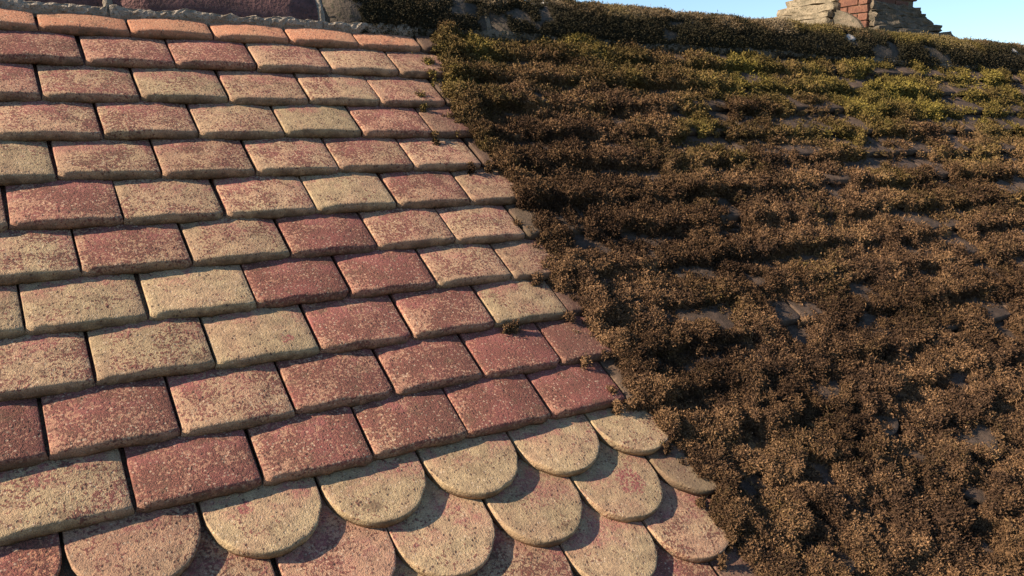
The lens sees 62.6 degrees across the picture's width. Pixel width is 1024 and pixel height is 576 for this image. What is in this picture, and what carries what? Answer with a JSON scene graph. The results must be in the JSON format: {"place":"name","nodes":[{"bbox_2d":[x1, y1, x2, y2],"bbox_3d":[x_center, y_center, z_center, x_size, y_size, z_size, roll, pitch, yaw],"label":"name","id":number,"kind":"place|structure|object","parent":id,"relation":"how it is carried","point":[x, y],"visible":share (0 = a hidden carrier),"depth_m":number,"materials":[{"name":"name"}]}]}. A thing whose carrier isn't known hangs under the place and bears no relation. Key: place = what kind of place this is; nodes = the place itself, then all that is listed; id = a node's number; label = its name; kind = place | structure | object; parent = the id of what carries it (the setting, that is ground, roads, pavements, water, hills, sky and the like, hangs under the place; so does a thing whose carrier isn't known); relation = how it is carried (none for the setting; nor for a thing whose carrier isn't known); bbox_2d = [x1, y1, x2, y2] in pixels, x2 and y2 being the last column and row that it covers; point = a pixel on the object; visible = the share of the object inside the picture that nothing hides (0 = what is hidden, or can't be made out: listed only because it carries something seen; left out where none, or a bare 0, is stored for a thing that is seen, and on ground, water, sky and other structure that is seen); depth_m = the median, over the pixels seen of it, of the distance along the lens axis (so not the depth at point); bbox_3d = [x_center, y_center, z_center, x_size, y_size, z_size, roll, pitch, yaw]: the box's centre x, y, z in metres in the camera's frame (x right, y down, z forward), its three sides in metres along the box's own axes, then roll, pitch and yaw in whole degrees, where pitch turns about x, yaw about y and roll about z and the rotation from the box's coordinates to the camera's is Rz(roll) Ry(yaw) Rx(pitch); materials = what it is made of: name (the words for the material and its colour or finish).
{"place":"outdoors","nodes":[
{"label":"outdoors","id":0,"kind":"place"},
{"bbox_2d":[0,0,1023,575],"bbox_3d":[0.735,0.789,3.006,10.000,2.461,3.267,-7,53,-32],"label":"tiled roof","id":1,"kind":"structure","parent":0,"point":[268,290],"depth_m":1.43,"materials":[{"name":"ceramic"}]},
{"bbox_2d":[351,0,1023,575],"bbox_3d":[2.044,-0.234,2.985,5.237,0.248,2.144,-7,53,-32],"label":"roof moss","id":2,"kind":"object","parent":1,"relation":"on","point":[713,416],"visible":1,"depth_m":2.00,"materials":[{"name":"brown plant"}]},
{"bbox_2d":[576,0,1023,44],"label":"sky","id":3,"kind":"structure","parent":0,"point":[1001,20],"materials":[{"name":"blue"}]},
{"bbox_3d":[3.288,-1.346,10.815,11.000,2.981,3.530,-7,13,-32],"label":"rear roof","id":4,"kind":"structure","parent":0,"visible":0},
{"bbox_2d":[767,0,952,36],"bbox_3d":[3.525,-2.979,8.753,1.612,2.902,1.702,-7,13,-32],"label":"brick chimney","id":5,"kind":"object","parent":4,"relation":"on","point":[900,15],"visible":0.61,"depth_m":8.20,"materials":[{"name":"beige stone"}]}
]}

